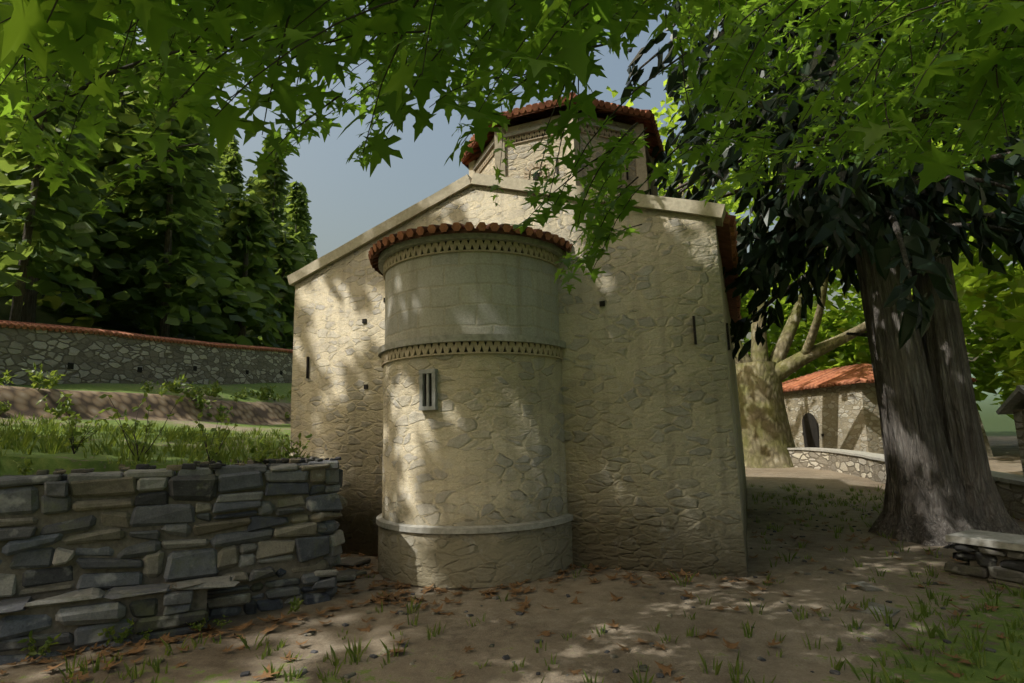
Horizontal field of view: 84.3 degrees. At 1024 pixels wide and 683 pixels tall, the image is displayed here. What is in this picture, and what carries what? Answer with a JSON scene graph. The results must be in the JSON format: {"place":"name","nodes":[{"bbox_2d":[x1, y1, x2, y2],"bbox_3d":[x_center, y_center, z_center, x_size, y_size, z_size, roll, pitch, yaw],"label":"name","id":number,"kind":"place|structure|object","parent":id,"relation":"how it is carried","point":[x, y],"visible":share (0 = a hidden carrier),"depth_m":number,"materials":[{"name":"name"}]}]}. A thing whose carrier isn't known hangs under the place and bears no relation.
{"place":"outdoors","nodes":[
{"label":"outdoors","id":0,"kind":"place"},
{"bbox_2d":[0,278,1023,682],"bbox_3d":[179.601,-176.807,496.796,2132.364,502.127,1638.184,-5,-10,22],"label":"ground","id":1,"kind":"structure","parent":0,"point":[444,654],"depth_m":5.36,"materials":[{"name":"brown soil"}]},
{"bbox_2d":[0,97,27,296],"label":"conifer","id":2,"kind":"object","parent":1,"relation":"on","point":[6,208],"visible":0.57,"depth_m":18.29,"materials":[{"name":"green plant"}]},
{"bbox_2d":[0,35,107,321],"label":"conifer","id":3,"kind":"object","parent":1,"relation":"on","point":[41,225],"visible":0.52,"depth_m":21.35,"materials":[{"name":"green plant"}]},
{"bbox_2d":[0,72,130,322],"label":"conifer","id":4,"kind":"object","parent":1,"relation":"on","point":[30,296],"visible":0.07,"depth_m":26.00,"materials":[{"name":"green plant"}]},
{"bbox_2d":[4,40,198,337],"bbox_3d":[-21.781,-8.518,30.668,9.632,17.842,8.672,-6,-12,34],"label":"conifer","id":5,"kind":"object","parent":1,"relation":"on","point":[125,317],"visible":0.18,"depth_m":29.86,"materials":[{"name":"green plant"}]},
{"bbox_2d":[0,575,238,664],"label":"stone ledge","id":6,"kind":"object","parent":1,"relation":"on","point":[80,618],"visible":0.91,"depth_m":4.93,"materials":[{"name":"grey stone"}]},
{"bbox_2d":[103,64,154,303],"bbox_3d":[-25.163,-11.068,38.761,5.774,19.498,5.588,-3,-9,9],"label":"conifer","id":7,"kind":"object","parent":1,"relation":"on","point":[129,109],"depth_m":38.45,"materials":[{"name":"green plant"}]},
{"bbox_2d":[0,326,292,384],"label":"boundary wall","id":8,"kind":"structure","parent":1,"relation":"on","point":[77,357],"depth_m":20.56,"materials":[{"name":"stone"}]},
{"bbox_2d":[0,320,292,352],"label":"wall coping tiles","id":9,"kind":"object","parent":8,"relation":"on","point":[31,326],"visible":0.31,"depth_m":20.55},
{"bbox_2d":[0,362,303,657],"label":"weeds","id":10,"kind":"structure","parent":1,"relation":"on","point":[36,378],"depth_m":13.38,"materials":[{"name":"green plant"}]},
{"bbox_2d":[57,41,265,345],"bbox_3d":[-18.040,-7.836,30.216,8.684,18.543,8.953,-4,-9,8],"label":"conifer","id":11,"kind":"object","parent":1,"relation":"on","point":[169,192],"visible":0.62,"depth_m":29.25,"materials":[{"name":"green plant"}]},
{"bbox_2d":[0,468,346,621],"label":"retaining wall","id":12,"kind":"structure","parent":1,"relation":"on","point":[271,540],"depth_m":5.59,"materials":[{"name":"stone"}]},
{"bbox_2d":[0,456,340,486],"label":"wall capstones","id":13,"kind":"object","parent":12,"relation":"on","point":[306,463],"visible":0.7,"depth_m":5.72,"materials":[{"name":"grey stone"}]},
{"bbox_2d":[147,117,220,284],"bbox_3d":[-21.918,-10.296,36.807,5.448,20.651,6.059,1,-10,-15],"label":"conifer","id":14,"kind":"object","parent":1,"relation":"on","point":[212,239],"visible":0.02,"depth_m":37.04,"materials":[{"name":"green plant"}]},
{"bbox_2d":[61,393,311,461],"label":"weeds","id":15,"kind":"object","parent":1,"relation":"on","point":[72,444],"visible":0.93,"depth_m":6.38,"materials":[{"name":"green plant"}]},
{"bbox_2d":[184,229,211,317],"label":"conifer","id":16,"kind":"object","parent":1,"relation":"on","point":[197,290],"visible":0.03,"depth_m":43.63,"materials":[{"name":"green plant"}]},
{"bbox_2d":[180,106,227,239],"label":"conifer","id":17,"kind":"object","parent":1,"relation":"on","point":[209,168],"visible":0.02,"depth_m":50.59,"materials":[{"name":"green plant"}]},
{"bbox_2d":[204,125,221,249],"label":"conifer","id":18,"kind":"object","parent":1,"relation":"on","point":[211,246],"depth_m":58.38,"materials":[{"name":"green plant"}]},
{"bbox_2d":[209,136,239,212],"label":"conifer","id":19,"kind":"object","parent":1,"relation":"on","point":[232,145],"visible":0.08,"depth_m":81.75,"materials":[{"name":"green plant"}]},
{"bbox_2d":[213,134,237,178],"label":"conifer","id":20,"kind":"object","parent":1,"relation":"on","point":[216,166],"visible":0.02,"depth_m":87.80,"materials":[{"name":"green plant"}]},
{"bbox_2d":[214,184,246,239],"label":"conifer","id":21,"kind":"object","parent":1,"relation":"on","point":[239,197],"depth_m":75.38,"materials":[{"name":"green plant"}]},
{"bbox_2d":[213,151,248,275],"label":"conifer","id":22,"kind":"object","parent":1,"relation":"on","point":[230,161],"visible":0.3,"depth_m":63.95,"materials":[{"name":"green plant"}]},
{"bbox_2d":[178,194,293,348],"bbox_3d":[-17.123,-3.532,35.630,7.042,12.262,9.490,-2,-9,1],"label":"conifer","id":23,"kind":"object","parent":1,"relation":"on","point":[253,231],"visible":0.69,"depth_m":35.84,"materials":[{"name":"green plant"}]},
{"bbox_2d":[245,176,252,196],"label":"conifer","id":24,"kind":"object","parent":1,"relation":"on","point":[249,187],"visible":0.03,"depth_m":88.53,"materials":[{"name":"green plant"}]},
{"bbox_2d":[236,178,285,273],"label":"conifer","id":25,"kind":"object","parent":1,"relation":"on","point":[257,181],"visible":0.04,"depth_m":57.24,"materials":[{"name":"green plant"}]},
{"bbox_2d":[248,151,294,261],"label":"conifer","id":26,"kind":"object","parent":1,"relation":"on","point":[278,183],"visible":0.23,"depth_m":52.98,"materials":[{"name":"green plant"}]},
{"bbox_2d":[251,140,294,230],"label":"conifer","id":27,"kind":"object","parent":1,"relation":"on","point":[255,171],"visible":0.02,"depth_m":64.58,"materials":[{"name":"green plant"}]},
{"bbox_2d":[246,230,307,348],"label":"conifer","id":28,"kind":"object","parent":1,"relation":"on","point":[292,261],"visible":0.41,"depth_m":42.03,"materials":[{"name":"green plant"}]},
{"bbox_2d":[274,180,317,333],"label":"conifer","id":29,"kind":"object","parent":1,"relation":"on","point":[297,204],"visible":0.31,"depth_m":48.11,"materials":[{"name":"green plant"}]},
{"bbox_2d":[293,193,317,259],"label":"conifer","id":30,"kind":"object","parent":1,"relation":"on","point":[307,230],"visible":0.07,"depth_m":70.32,"materials":[{"name":"green plant"}]},
{"bbox_2d":[337,557,370,582],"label":"stone steps","id":31,"kind":"structure","parent":1,"relation":"on","point":[347,575],"depth_m":7.30,"materials":[{"name":"stone"}]},
{"bbox_2d":[378,252,572,587],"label":"apse wall","id":32,"kind":"structure","parent":1,"relation":"on","point":[483,444],"depth_m":6.92,"materials":[{"name":"beige stone"}]},
{"bbox_2d":[419,369,437,410],"bbox_3d":[-1.015,0.588,6.903,0.230,0.495,0.095,-5,-10,22],"label":"apse window","id":33,"kind":"structure","parent":32,"relation":"in","point":[427,389],"depth_m":6.88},
{"bbox_2d":[368,222,572,275],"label":"roof tiles","id":34,"kind":"object","parent":32,"relation":"on","point":[378,248],"visible":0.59,"depth_m":7.15,"materials":[{"name":"brown tile"}]},
{"bbox_2d":[376,233,572,533],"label":"decorative cornice bands","id":35,"kind":"object","parent":32,"relation":"attached to","point":[391,256],"visible":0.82,"depth_m":7.10,"materials":[{"name":"beige stone"}]},
{"bbox_2d":[0,0,1023,294],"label":"tree foliage","id":36,"kind":"object","parent":1,"relation":"on","point":[970,80],"visible":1,"depth_m":3.36,"materials":[{"name":"green plant"}]},
{"bbox_2d":[0,413,1023,682],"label":"grass tufts","id":37,"kind":"object","parent":1,"relation":"on","point":[110,431],"visible":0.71,"depth_m":5.78,"materials":[{"name":"green plant"}]},
{"bbox_2d":[0,508,1023,682],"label":"leaf litter","id":38,"kind":"object","parent":1,"relation":"on","point":[210,630],"visible":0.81,"depth_m":5.38,"materials":[{"name":"brown plant"}]},
{"bbox_2d":[289,185,746,576],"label":"church wall","id":39,"kind":"structure","parent":1,"relation":"on","point":[655,467],"depth_m":7.37,"materials":[{"name":"beige stone"}]},
{"bbox_2d":[287,173,725,286],"bbox_3d":[-0.540,-1.879,8.647,7.073,1.317,0.371,-5,-10,22],"label":"gable coping","id":40,"kind":"object","parent":39,"relation":"attached to","point":[717,211],"visible":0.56,"depth_m":8.55,"materials":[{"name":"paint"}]},
{"bbox_2d":[306,298,729,388],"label":"wall holes","id":41,"kind":"object","parent":39,"relation":"on","point":[602,303],"depth_m":7.45,"materials":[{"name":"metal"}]},
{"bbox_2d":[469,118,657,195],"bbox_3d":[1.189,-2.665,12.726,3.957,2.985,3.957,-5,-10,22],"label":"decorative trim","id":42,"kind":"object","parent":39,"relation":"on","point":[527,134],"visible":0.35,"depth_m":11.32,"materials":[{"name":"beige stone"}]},
{"bbox_2d":[461,92,664,168],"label":"roof tiles","id":43,"kind":"object","parent":42,"relation":"on","point":[603,110],"visible":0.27,"depth_m":11.71,"materials":[{"name":"brown tile"}]},
{"bbox_2d":[717,212,740,322],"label":"church roof tiles","id":44,"kind":"object","parent":39,"relation":"on","point":[727,234],"visible":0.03,"depth_m":8.76,"materials":[{"name":"brown tile"}]},
{"bbox_2d":[130,502,998,682],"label":"yard pebbles","id":45,"kind":"object","parent":1,"relation":"on","point":[866,587],"visible":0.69,"depth_m":5.16,"materials":[{"name":"stone"}]},
{"bbox_2d":[679,183,912,467],"bbox_3d":[9.253,-1.693,21.574,11.164,13.804,5.532,-1,-9,-3],"label":"tree","id":46,"kind":"object","parent":1,"relation":"on","point":[767,437],"visible":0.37,"depth_m":21.53,"materials":[{"name":"beige plant"}]},
{"bbox_2d":[606,28,1023,419],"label":"broadleaf crowns","id":47,"kind":"object","parent":1,"relation":"on","point":[998,326],"visible":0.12,"depth_m":24.50,"materials":[{"name":"green plant"}]},
{"bbox_2d":[620,0,1023,545],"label":"tree","id":48,"kind":"object","parent":1,"relation":"on","point":[896,244],"visible":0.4,"depth_m":8.68,"materials":[{"name":"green plant"}]},
{"bbox_2d":[783,383,992,456],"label":"stone building","id":49,"kind":"structure","parent":1,"relation":"on","point":[846,417],"depth_m":23.23,"materials":[{"name":"beige stone"}]},
{"bbox_2d":[782,363,977,391],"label":"building roof","id":50,"kind":"structure","parent":49,"relation":"on","point":[850,374],"depth_m":24.81,"materials":[{"name":"tile"}]},
{"bbox_2d":[787,447,1023,519],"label":"yard wall","id":51,"kind":"structure","parent":1,"relation":"on","point":[871,466],"depth_m":16.98,"materials":[{"name":"stone"}]},
{"bbox_2d":[943,543,1023,588],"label":"bench base","id":52,"kind":"object","parent":1,"relation":"on","point":[1009,573],"visible":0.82,"depth_m":6.11,"materials":[{"name":"grey stone"}]},
{"bbox_2d":[945,529,1023,578],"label":"bench slab","id":53,"kind":"structure","parent":52,"relation":"on","point":[1005,542],"depth_m":6.19,"materials":[{"name":"grey stone"}]},
{"bbox_2d":[996,385,1023,475],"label":"building","id":54,"kind":"structure","parent":1,"relation":"on","point":[1013,403],"depth_m":10.41,"materials":[{"name":"stone"}]},
{"bbox_2d":[476,115,650,194],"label":"drum walls","id":55,"kind":"structure","parent":0,"point":[520,159],"depth_m":11.22,"materials":[{"name":"beige stone"}]},
{"bbox_2d":[524,162,649,193],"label":"drum window arches","id":56,"kind":"structure","parent":55,"relation":"attached to","point":[530,169],"depth_m":11.12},
{"bbox_2d":[115,0,1016,379],"label":"sky","id":57,"kind":"structure","parent":0,"point":[347,202],"materials":[{"name":"blue"}]}
]}

